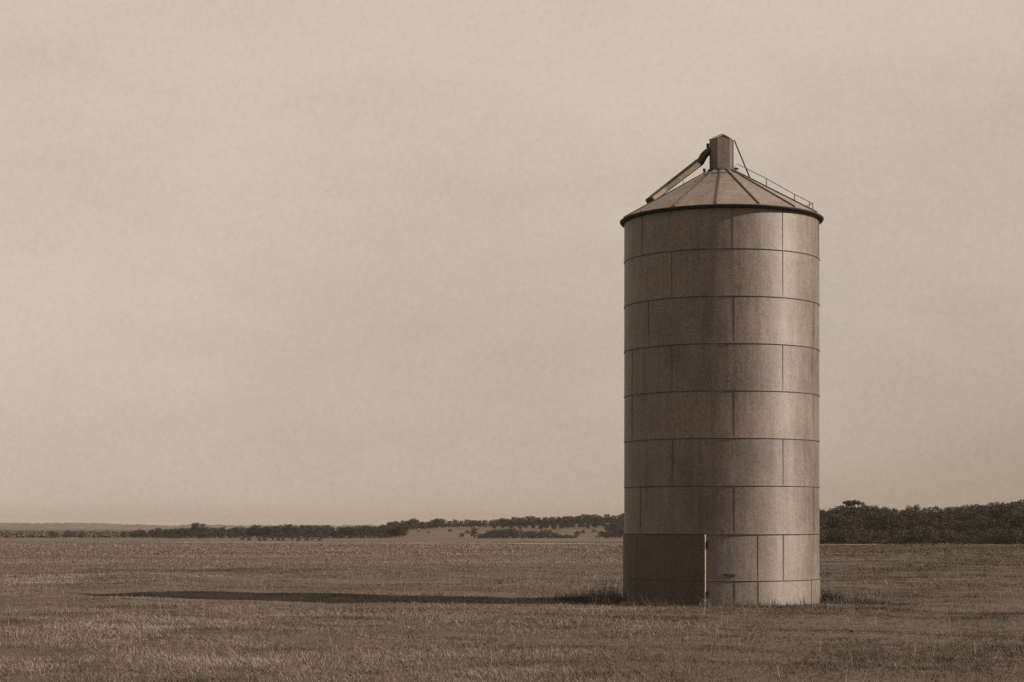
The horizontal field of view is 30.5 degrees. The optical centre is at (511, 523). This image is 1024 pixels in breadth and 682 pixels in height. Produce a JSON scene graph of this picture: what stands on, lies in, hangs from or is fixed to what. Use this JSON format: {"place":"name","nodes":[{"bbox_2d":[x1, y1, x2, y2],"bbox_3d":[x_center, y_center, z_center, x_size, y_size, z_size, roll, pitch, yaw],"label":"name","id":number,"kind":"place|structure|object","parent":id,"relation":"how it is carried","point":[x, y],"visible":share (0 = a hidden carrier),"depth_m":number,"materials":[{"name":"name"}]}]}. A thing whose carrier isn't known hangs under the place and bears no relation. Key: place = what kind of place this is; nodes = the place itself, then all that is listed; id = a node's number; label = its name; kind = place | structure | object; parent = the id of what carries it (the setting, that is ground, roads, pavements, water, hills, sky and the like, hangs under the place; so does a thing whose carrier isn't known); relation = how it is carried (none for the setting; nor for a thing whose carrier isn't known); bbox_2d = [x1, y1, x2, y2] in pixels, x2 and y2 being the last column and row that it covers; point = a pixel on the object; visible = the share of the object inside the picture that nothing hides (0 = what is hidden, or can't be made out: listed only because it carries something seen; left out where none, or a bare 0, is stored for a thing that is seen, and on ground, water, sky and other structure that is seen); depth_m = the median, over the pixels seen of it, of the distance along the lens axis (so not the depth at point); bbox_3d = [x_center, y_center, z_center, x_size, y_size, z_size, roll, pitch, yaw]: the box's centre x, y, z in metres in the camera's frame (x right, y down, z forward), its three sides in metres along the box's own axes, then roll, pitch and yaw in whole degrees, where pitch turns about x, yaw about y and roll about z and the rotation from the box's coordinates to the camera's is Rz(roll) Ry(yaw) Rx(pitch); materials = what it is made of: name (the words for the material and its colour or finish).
{"place":"outdoors","nodes":[
{"label":"outdoors","id":0,"kind":"place"},
{"bbox_2d":[0,528,329,532],"bbox_3d":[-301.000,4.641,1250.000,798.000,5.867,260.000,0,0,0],"label":"hills","id":1,"kind":"structure","parent":0,"point":[63,530],"depth_m":1223.86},
{"bbox_2d":[0,522,549,529],"bbox_3d":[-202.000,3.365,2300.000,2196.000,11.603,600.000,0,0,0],"label":"hills","id":2,"kind":"structure","parent":0,"point":[56,525],"depth_m":2145.64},
{"bbox_2d":[0,524,1023,681],"bbox_3d":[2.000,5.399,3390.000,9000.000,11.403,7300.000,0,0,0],"label":"field","id":3,"kind":"structure","parent":0,"point":[440,535],"depth_m":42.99,"materials":[{"name":"brown plant"}]},
{"bbox_2d":[61,531,74,537],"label":"shrub","id":4,"kind":"object","parent":3,"relation":"on","point":[69,533],"visible":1,"depth_m":589.37,"materials":[{"name":"brown plant"}]},
{"bbox_2d":[0,530,176,537],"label":"scrubland","id":5,"kind":"structure","parent":3,"relation":"on","point":[44,534],"depth_m":678.47,"materials":[{"name":"brown plant"}]},
{"bbox_2d":[131,529,144,537],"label":"shrub","id":6,"kind":"object","parent":3,"relation":"on","point":[138,531],"visible":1,"depth_m":589.68,"materials":[{"name":"brown plant"}]},
{"bbox_2d":[147,529,154,536],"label":"oak tree","id":7,"kind":"object","parent":3,"relation":"on","point":[152,531],"visible":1,"depth_m":593.40,"materials":[{"name":"brown plant"}]},
{"bbox_2d":[153,528,161,535],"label":"oak tree","id":8,"kind":"object","parent":3,"relation":"on","point":[158,530],"visible":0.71,"depth_m":590.27,"materials":[{"name":"brown plant"}]},
{"bbox_2d":[182,529,190,536],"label":"oak tree","id":9,"kind":"object","parent":3,"relation":"on","point":[186,531],"visible":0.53,"depth_m":579.33,"materials":[{"name":"brown plant"}]},
{"bbox_2d":[186,532,197,537],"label":"shrub","id":10,"kind":"object","parent":3,"relation":"on","point":[192,534],"visible":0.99,"depth_m":558.39,"materials":[{"name":"brown plant"}]},
{"bbox_2d":[187,522,206,534],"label":"oak tree","id":11,"kind":"object","parent":3,"relation":"on","point":[194,528],"visible":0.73,"depth_m":591.04,"materials":[{"name":"brown plant"}]},
{"bbox_2d":[198,531,208,537],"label":"shrub","id":12,"kind":"object","parent":3,"relation":"on","point":[203,535],"visible":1,"depth_m":556.30,"materials":[{"name":"brown plant"}]},
{"bbox_2d":[211,528,219,534],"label":"oak tree","id":13,"kind":"object","parent":3,"relation":"on","point":[215,530],"visible":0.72,"depth_m":591.02,"materials":[{"name":"brown plant"}]},
{"bbox_2d":[219,526,227,535],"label":"oak tree","id":14,"kind":"object","parent":3,"relation":"on","point":[223,530],"visible":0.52,"depth_m":601.92,"materials":[{"name":"brown plant"}]},
{"bbox_2d":[233,528,246,537],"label":"oak tree","id":15,"kind":"object","parent":3,"relation":"on","point":[238,531],"visible":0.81,"depth_m":565.06,"materials":[{"name":"brown plant"}]},
{"bbox_2d":[247,526,259,537],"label":"oak tree","id":16,"kind":"object","parent":3,"relation":"on","point":[254,530],"visible":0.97,"depth_m":573.40,"materials":[{"name":"brown plant"}]},
{"bbox_2d":[256,526,267,536],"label":"oak tree","id":17,"kind":"object","parent":3,"relation":"on","point":[261,530],"visible":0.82,"depth_m":574.63,"materials":[{"name":"brown plant"}]},
{"bbox_2d":[262,527,273,536],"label":"oak tree","id":18,"kind":"object","parent":3,"relation":"on","point":[269,531],"visible":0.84,"depth_m":571.16,"materials":[{"name":"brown plant"}]},
{"bbox_2d":[274,528,282,537],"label":"oak tree","id":19,"kind":"object","parent":3,"relation":"on","point":[277,530],"visible":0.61,"depth_m":573.47,"materials":[{"name":"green plant"}]},
{"bbox_2d":[277,532,290,537],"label":"shrub","id":20,"kind":"object","parent":3,"relation":"on","point":[285,534],"visible":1,"depth_m":552.80,"materials":[{"name":"brown plant"}]},
{"bbox_2d":[282,524,293,534],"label":"oak tree","id":21,"kind":"object","parent":3,"relation":"on","point":[286,527],"visible":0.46,"depth_m":587.91,"materials":[{"name":"brown plant"}]},
{"bbox_2d":[291,527,300,536],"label":"oak tree","id":22,"kind":"object","parent":3,"relation":"on","point":[294,530],"visible":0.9,"depth_m":566.53,"materials":[{"name":"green plant"}]},
{"bbox_2d":[302,528,312,536],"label":"oak tree","id":23,"kind":"object","parent":3,"relation":"on","point":[309,531],"visible":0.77,"depth_m":572.06,"materials":[{"name":"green plant"}]},
{"bbox_2d":[314,525,323,535],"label":"oak tree","id":24,"kind":"object","parent":3,"relation":"on","point":[319,528],"visible":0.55,"depth_m":603.38,"materials":[{"name":"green plant"}]},
{"bbox_2d":[322,529,330,535],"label":"oak tree","id":25,"kind":"object","parent":3,"relation":"on","point":[326,531],"visible":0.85,"depth_m":578.05,"materials":[{"name":"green plant"}]},
{"bbox_2d":[322,525,332,536],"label":"oak tree","id":26,"kind":"object","parent":3,"relation":"on","point":[328,527],"visible":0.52,"depth_m":606.66,"materials":[{"name":"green plant"}]},
{"bbox_2d":[330,530,338,537],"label":"oak tree","id":27,"kind":"object","parent":3,"relation":"on","point":[335,532],"visible":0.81,"depth_m":579.56,"materials":[{"name":"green plant"}]},
{"bbox_2d":[338,527,350,535],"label":"oak tree","id":28,"kind":"object","parent":3,"relation":"on","point":[346,529],"visible":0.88,"depth_m":577.71,"materials":[{"name":"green plant"}]},
{"bbox_2d":[345,528,357,537],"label":"oak tree","id":29,"kind":"object","parent":3,"relation":"on","point":[352,531],"visible":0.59,"depth_m":574.14,"materials":[{"name":"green plant"}]},
{"bbox_2d":[349,531,361,537],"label":"shrub","id":30,"kind":"object","parent":3,"relation":"on","point":[356,534],"visible":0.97,"depth_m":557.16,"materials":[{"name":"brown plant"}]},
{"bbox_2d":[358,528,369,537],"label":"oak tree","id":31,"kind":"object","parent":3,"relation":"on","point":[363,532],"visible":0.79,"depth_m":571.77,"materials":[{"name":"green plant"}]},
{"bbox_2d":[367,527,377,535],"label":"oak tree","id":32,"kind":"object","parent":3,"relation":"on","point":[371,530],"visible":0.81,"depth_m":577.58,"materials":[{"name":"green plant"}]},
{"bbox_2d":[376,528,387,536],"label":"oak tree","id":33,"kind":"object","parent":3,"relation":"on","point":[383,530],"visible":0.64,"depth_m":568.63,"materials":[{"name":"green plant"}]},
{"bbox_2d":[386,528,394,537],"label":"oak tree","id":34,"kind":"object","parent":3,"relation":"on","point":[390,530],"visible":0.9,"depth_m":567.40,"materials":[{"name":"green plant"}]},
{"bbox_2d":[392,525,407,537],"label":"oak tree","id":35,"kind":"object","parent":3,"relation":"on","point":[399,529],"visible":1,"depth_m":566.87,"materials":[{"name":"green plant"}]},
{"bbox_2d":[469,527,478,537],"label":"cedar tree","id":36,"kind":"object","parent":3,"relation":"on","point":[474,535],"visible":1,"depth_m":559.87,"materials":[{"name":"green plant"}]},
{"bbox_2d":[496,529,510,536],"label":"shrub","id":37,"kind":"object","parent":3,"relation":"on","point":[504,530],"visible":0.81,"depth_m":561.23,"materials":[{"name":"plant"}]},
{"bbox_2d":[513,529,522,537],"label":"shrub","id":38,"kind":"object","parent":3,"relation":"on","point":[518,532],"visible":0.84,"depth_m":562.04,"materials":[{"name":"plant"}]},
{"bbox_2d":[538,529,551,536],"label":"shrub","id":39,"kind":"object","parent":3,"relation":"on","point":[546,533],"visible":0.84,"depth_m":566.89,"materials":[{"name":"plant"}]},
{"bbox_2d":[535,588,586,600],"bbox_3d":[1.373,1.853,51.310,1.701,0.564,1.299,0,0,0],"label":"weed clump","id":40,"kind":"object","parent":3,"relation":"on","point":[559,598],"visible":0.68,"depth_m":51.18,"materials":[{"name":"brown plant"}]},
{"bbox_2d":[560,584,612,601],"bbox_3d":[2.078,1.745,50.772,1.699,0.754,1.668,0,0,0],"label":"weed clump","id":41,"kind":"object","parent":3,"relation":"on","point":[578,598],"visible":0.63,"depth_m":50.60,"materials":[{"name":"brown plant"}]},
{"bbox_2d":[591,521,598,527],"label":"oak tree","id":42,"kind":"object","parent":3,"relation":"on","point":[594,524],"visible":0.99,"depth_m":651.55,"materials":[{"name":"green plant"}]},
{"bbox_2d":[587,586,609,603],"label":"dry stalk","id":43,"kind":"object","parent":3,"relation":"on","point":[599,596],"visible":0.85,"depth_m":49.00,"materials":[{"name":"brown plant"}]},
{"bbox_2d":[577,564,625,602],"bbox_3d":[2.398,1.376,50.535,1.707,1.488,2.081,0,0,0],"label":"weed clump","id":44,"kind":"object","parent":3,"relation":"on","point":[614,596],"visible":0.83,"depth_m":50.26,"materials":[{"name":"brown plant"}]},
{"bbox_2d":[603,532,612,537],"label":"shrub","id":45,"kind":"object","parent":3,"relation":"on","point":[607,534],"visible":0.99,"depth_m":569.59,"materials":[{"name":"brown plant"}]},
{"bbox_2d":[611,527,623,537],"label":"shrub","id":46,"kind":"object","parent":3,"relation":"on","point":[616,532],"visible":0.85,"depth_m":570.97,"materials":[{"name":"green plant"}]},
{"bbox_2d":[616,595,684,606],"bbox_3d":[3.549,1.878,47.892,1.980,0.491,0.944,0,0,0],"label":"weed clump","id":47,"kind":"object","parent":3,"relation":"on","point":[647,602],"visible":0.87,"depth_m":47.86,"materials":[{"name":"brown plant"}]},
{"bbox_2d":[697,595,718,606],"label":"weed clump","id":48,"kind":"object","parent":3,"relation":"on","point":[705,604],"visible":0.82,"depth_m":47.27,"materials":[{"name":"brown plant"}]},
{"bbox_2d":[620,133,823,605],"bbox_3d":[5.620,-4.065,50.400,5.444,12.830,5.444,0,0,6],"label":"grain silo","id":49,"kind":"object","parent":3,"relation":"on","point":[721,376],"visible":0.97,"depth_m":48.15,"materials":[{"name":"metal"}]},
{"bbox_2d":[623,534,708,603],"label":"door","id":50,"kind":"structure","parent":49,"relation":"in","point":[651,558],"depth_m":48.36,"materials":[{"name":"metal"}]},
{"bbox_2d":[719,595,778,607],"bbox_3d":[5.953,1.937,47.268,1.637,0.367,0.852,0,0,0],"label":"weed clump","id":51,"kind":"object","parent":3,"relation":"on","point":[734,605],"visible":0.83,"depth_m":47.23,"materials":[{"name":"brown plant"}]},
{"bbox_2d":[738,590,840,607],"bbox_3d":[6.939,1.851,46.894,2.625,0.538,0.906,0,0,0],"label":"weed clump","id":52,"kind":"object","parent":3,"relation":"on","point":[795,606],"visible":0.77,"depth_m":46.85,"materials":[{"name":"brown plant"}]},
{"bbox_2d":[819,529,826,541],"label":"shrub","id":53,"kind":"object","parent":3,"relation":"on","point":[824,536],"visible":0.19,"depth_m":345.99,"materials":[{"name":"plant"}]},
{"bbox_2d":[819,527,829,543],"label":"shrub","id":54,"kind":"object","parent":3,"relation":"on","point":[824,529],"visible":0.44,"depth_m":349.17,"materials":[{"name":"brown plant"}]},
{"bbox_2d":[819,517,834,535],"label":"oak tree","id":55,"kind":"object","parent":3,"relation":"on","point":[823,520],"visible":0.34,"depth_m":360.54,"materials":[{"name":"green plant"}]},
{"bbox_2d":[819,531,835,543],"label":"shrub","id":56,"kind":"object","parent":3,"relation":"on","point":[826,538],"visible":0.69,"depth_m":349.86,"materials":[{"name":"brown plant"}]},
{"bbox_2d":[823,513,844,536],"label":"oak tree","id":57,"kind":"object","parent":3,"relation":"on","point":[831,518],"visible":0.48,"depth_m":362.30,"materials":[{"name":"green plant"}]},
{"bbox_2d":[820,581,847,602],"bbox_3d":[8.520,1.610,50.036,1.078,1.020,1.058,0,0,-38],"label":"weed clump","id":58,"kind":"object","parent":3,"relation":"on","point":[826,596],"visible":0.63,"depth_m":49.88,"materials":[{"name":"brown plant"}]},
{"bbox_2d":[827,528,847,543],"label":"shrub","id":59,"kind":"object","parent":3,"relation":"on","point":[832,536],"visible":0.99,"depth_m":347.62,"materials":[{"name":"brown plant"}]},
{"bbox_2d":[828,505,848,514],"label":"oak tree","id":60,"kind":"object","parent":3,"relation":"on","point":[839,507],"visible":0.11,"depth_m":386.73,"materials":[{"name":"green plant"}]},
{"bbox_2d":[827,509,850,528],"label":"oak tree","id":61,"kind":"object","parent":3,"relation":"on","point":[840,512],"visible":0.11,"depth_m":376.19,"materials":[{"name":"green plant"}]},
{"bbox_2d":[825,513,856,538],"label":"oak tree","id":62,"kind":"object","parent":3,"relation":"on","point":[838,523],"visible":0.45,"depth_m":360.82,"materials":[{"name":"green plant"}]},
{"bbox_2d":[838,525,862,543],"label":"shrub","id":63,"kind":"object","parent":3,"relation":"on","point":[853,538],"visible":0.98,"depth_m":346.32,"materials":[{"name":"brown plant"}]},
{"bbox_2d":[842,500,864,508],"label":"oak tree","id":64,"kind":"object","parent":3,"relation":"on","point":[848,503],"visible":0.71,"depth_m":383.52,"materials":[{"name":"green plant"}]},
{"bbox_2d":[844,506,866,517],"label":"oak tree","id":65,"kind":"object","parent":3,"relation":"on","point":[852,511],"visible":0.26,"depth_m":374.06,"materials":[{"name":"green plant"}]},
{"bbox_2d":[820,585,891,603],"bbox_3d":[9.001,1.755,49.305,1.923,0.738,1.314,0,0,0],"label":"weed clump","id":66,"kind":"object","parent":3,"relation":"on","point":[845,601],"visible":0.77,"depth_m":49.18,"materials":[{"name":"brown plant"}]},
{"bbox_2d":[851,531,864,543],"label":"shrub","id":67,"kind":"object","parent":3,"relation":"on","point":[860,539],"visible":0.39,"depth_m":351.57,"materials":[{"name":"plant"}]},
{"bbox_2d":[856,529,878,542],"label":"shrub","id":68,"kind":"object","parent":3,"relation":"on","point":[867,536],"visible":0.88,"depth_m":350.10,"materials":[{"name":"brown plant"}]},
{"bbox_2d":[860,508,881,525],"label":"oak tree","id":69,"kind":"object","parent":3,"relation":"on","point":[876,510],"visible":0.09,"depth_m":371.43,"materials":[{"name":"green plant"}]},
{"bbox_2d":[855,599,920,604],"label":"weed clump","id":70,"kind":"object","parent":3,"relation":"on","point":[879,602],"visible":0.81,"depth_m":48.53,"materials":[{"name":"brown plant"}]},
{"bbox_2d":[868,511,910,539],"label":"oak tree","id":71,"kind":"object","parent":3,"relation":"on","point":[885,520],"visible":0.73,"depth_m":355.71,"materials":[{"name":"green plant"}]},
{"bbox_2d":[881,507,897,513],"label":"oak tree","id":72,"kind":"object","parent":3,"relation":"on","point":[889,511],"visible":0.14,"depth_m":380.38,"materials":[{"name":"brown plant"}]},
{"bbox_2d":[885,527,912,544],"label":"shrub","id":73,"kind":"object","parent":3,"relation":"on","point":[898,537],"visible":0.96,"depth_m":347.56,"materials":[{"name":"plant"}]},
{"bbox_2d":[889,511,908,527],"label":"oak tree","id":74,"kind":"object","parent":3,"relation":"on","point":[903,515],"visible":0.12,"depth_m":373.06,"materials":[{"name":"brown plant"}]},
{"bbox_2d":[904,504,920,511],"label":"oak tree","id":75,"kind":"object","parent":3,"relation":"on","point":[915,508],"visible":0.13,"depth_m":397.26,"materials":[{"name":"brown plant"}]},
{"bbox_2d":[904,510,924,525],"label":"oak tree","id":76,"kind":"object","parent":3,"relation":"on","point":[913,514],"visible":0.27,"depth_m":373.73,"materials":[{"name":"brown plant"}]},
{"bbox_2d":[906,526,928,543],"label":"shrub","id":77,"kind":"object","parent":3,"relation":"on","point":[908,541],"visible":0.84,"depth_m":348.03,"materials":[{"name":"plant"}]},
{"bbox_2d":[910,526,941,544],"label":"shrub","id":78,"kind":"object","parent":3,"relation":"on","point":[929,533],"visible":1,"depth_m":346.29,"materials":[{"name":"brown plant"}]},
{"bbox_2d":[918,510,935,518],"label":"oak tree","id":79,"kind":"object","parent":3,"relation":"on","point":[926,513],"visible":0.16,"depth_m":374.75,"materials":[{"name":"brown plant"}]},
{"bbox_2d":[912,528,946,543],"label":"shrub","id":80,"kind":"object","parent":3,"relation":"on","point":[928,536],"visible":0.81,"depth_m":347.57,"materials":[{"name":"brown plant"}]},
{"bbox_2d":[926,506,943,512],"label":"oak tree","id":81,"kind":"object","parent":3,"relation":"on","point":[936,508],"visible":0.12,"depth_m":388.17,"materials":[{"name":"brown plant"}]},
{"bbox_2d":[925,520,945,530],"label":"oak tree","id":82,"kind":"object","parent":3,"relation":"on","point":[942,528],"visible":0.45,"depth_m":357.53,"materials":[{"name":"brown plant"}]},
{"bbox_2d":[926,510,948,531],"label":"oak tree","id":83,"kind":"object","parent":3,"relation":"on","point":[935,515],"visible":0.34,"depth_m":370.57,"materials":[{"name":"brown plant"}]},
{"bbox_2d":[933,528,958,544],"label":"shrub","id":84,"kind":"object","parent":3,"relation":"on","point":[947,533],"visible":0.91,"depth_m":347.77,"materials":[{"name":"brown plant"}]},
{"bbox_2d":[942,529,957,543],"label":"shrub","id":85,"kind":"object","parent":3,"relation":"on","point":[950,538],"visible":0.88,"depth_m":349.50,"materials":[{"name":"brown plant"}]},
{"bbox_2d":[945,506,964,520],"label":"oak tree","id":86,"kind":"object","parent":3,"relation":"on","point":[952,507],"visible":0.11,"depth_m":387.93,"materials":[{"name":"brown plant"}]},
{"bbox_2d":[945,509,964,520],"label":"oak tree","id":87,"kind":"object","parent":3,"relation":"on","point":[951,511],"visible":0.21,"depth_m":379.00,"materials":[{"name":"brown plant"}]},
{"bbox_2d":[952,510,972,521],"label":"oak tree","id":88,"kind":"object","parent":3,"relation":"on","point":[959,516],"visible":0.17,"depth_m":376.04,"materials":[{"name":"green plant"}]},
{"bbox_2d":[963,528,986,543],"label":"shrub","id":89,"kind":"object","parent":3,"relation":"on","point":[974,536],"visible":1,"depth_m":349.56,"materials":[{"name":"brown plant"}]},
{"bbox_2d":[963,507,989,523],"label":"oak tree","id":90,"kind":"object","parent":3,"relation":"on","point":[975,510],"visible":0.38,"depth_m":369.48,"materials":[{"name":"brown plant"}]},
{"bbox_2d":[976,533,993,543],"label":"shrub","id":91,"kind":"object","parent":3,"relation":"on","point":[988,535],"visible":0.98,"depth_m":348.55,"materials":[{"name":"brown plant"}]},
{"bbox_2d":[980,505,999,520],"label":"oak tree","id":92,"kind":"object","parent":3,"relation":"on","point":[992,514],"visible":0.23,"depth_m":375.26,"materials":[{"name":"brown plant"}]},
{"bbox_2d":[983,527,1008,543],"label":"shrub","id":93,"kind":"object","parent":3,"relation":"on","point":[994,531],"visible":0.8,"depth_m":350.53,"materials":[{"name":"plant"}]},
{"bbox_2d":[987,505,1009,527],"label":"oak tree","id":94,"kind":"object","parent":3,"relation":"on","point":[1001,508],"visible":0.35,"depth_m":375.17,"materials":[{"name":"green plant"}]},
{"bbox_2d":[992,533,1012,544],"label":"shrub","id":95,"kind":"object","parent":3,"relation":"on","point":[1004,541],"visible":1,"depth_m":347.82,"materials":[{"name":"green plant"}]},
{"bbox_2d":[992,528,1022,544],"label":"shrub","id":96,"kind":"object","parent":3,"relation":"on","point":[1007,535],"visible":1,"depth_m":346.65,"materials":[{"name":"brown plant"}]},
{"bbox_2d":[996,510,1023,536],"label":"oak tree","id":97,"kind":"object","parent":3,"relation":"on","point":[1013,519],"visible":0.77,"depth_m":353.99,"materials":[{"name":"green plant"}]},
{"bbox_2d":[998,502,1023,518],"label":"oak tree","id":98,"kind":"object","parent":3,"relation":"on","point":[1018,507],"visible":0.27,"depth_m":372.67,"materials":[{"name":"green plant"}]},
{"bbox_2d":[1010,499,1023,505],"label":"oak tree","id":99,"kind":"object","parent":3,"relation":"on","point":[1019,502],"visible":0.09,"depth_m":388.48,"materials":[{"name":"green plant"}]},
{"bbox_2d":[1013,530,1023,544],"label":"shrub","id":100,"kind":"object","parent":3,"relation":"on","point":[1020,537],"visible":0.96,"depth_m":346.75,"materials":[{"name":"plant"}]},
{"bbox_2d":[0,0,1023,525],"label":"sky","id":101,"kind":"structure","parent":0,"point":[263,262],"materials":[{"name":"beige"}]},
{"bbox_2d":[177,542,865,544],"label":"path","id":102,"kind":"structure","parent":0,"point":[549,543],"depth_m":366.58,"materials":[{"name":"brown soil"}]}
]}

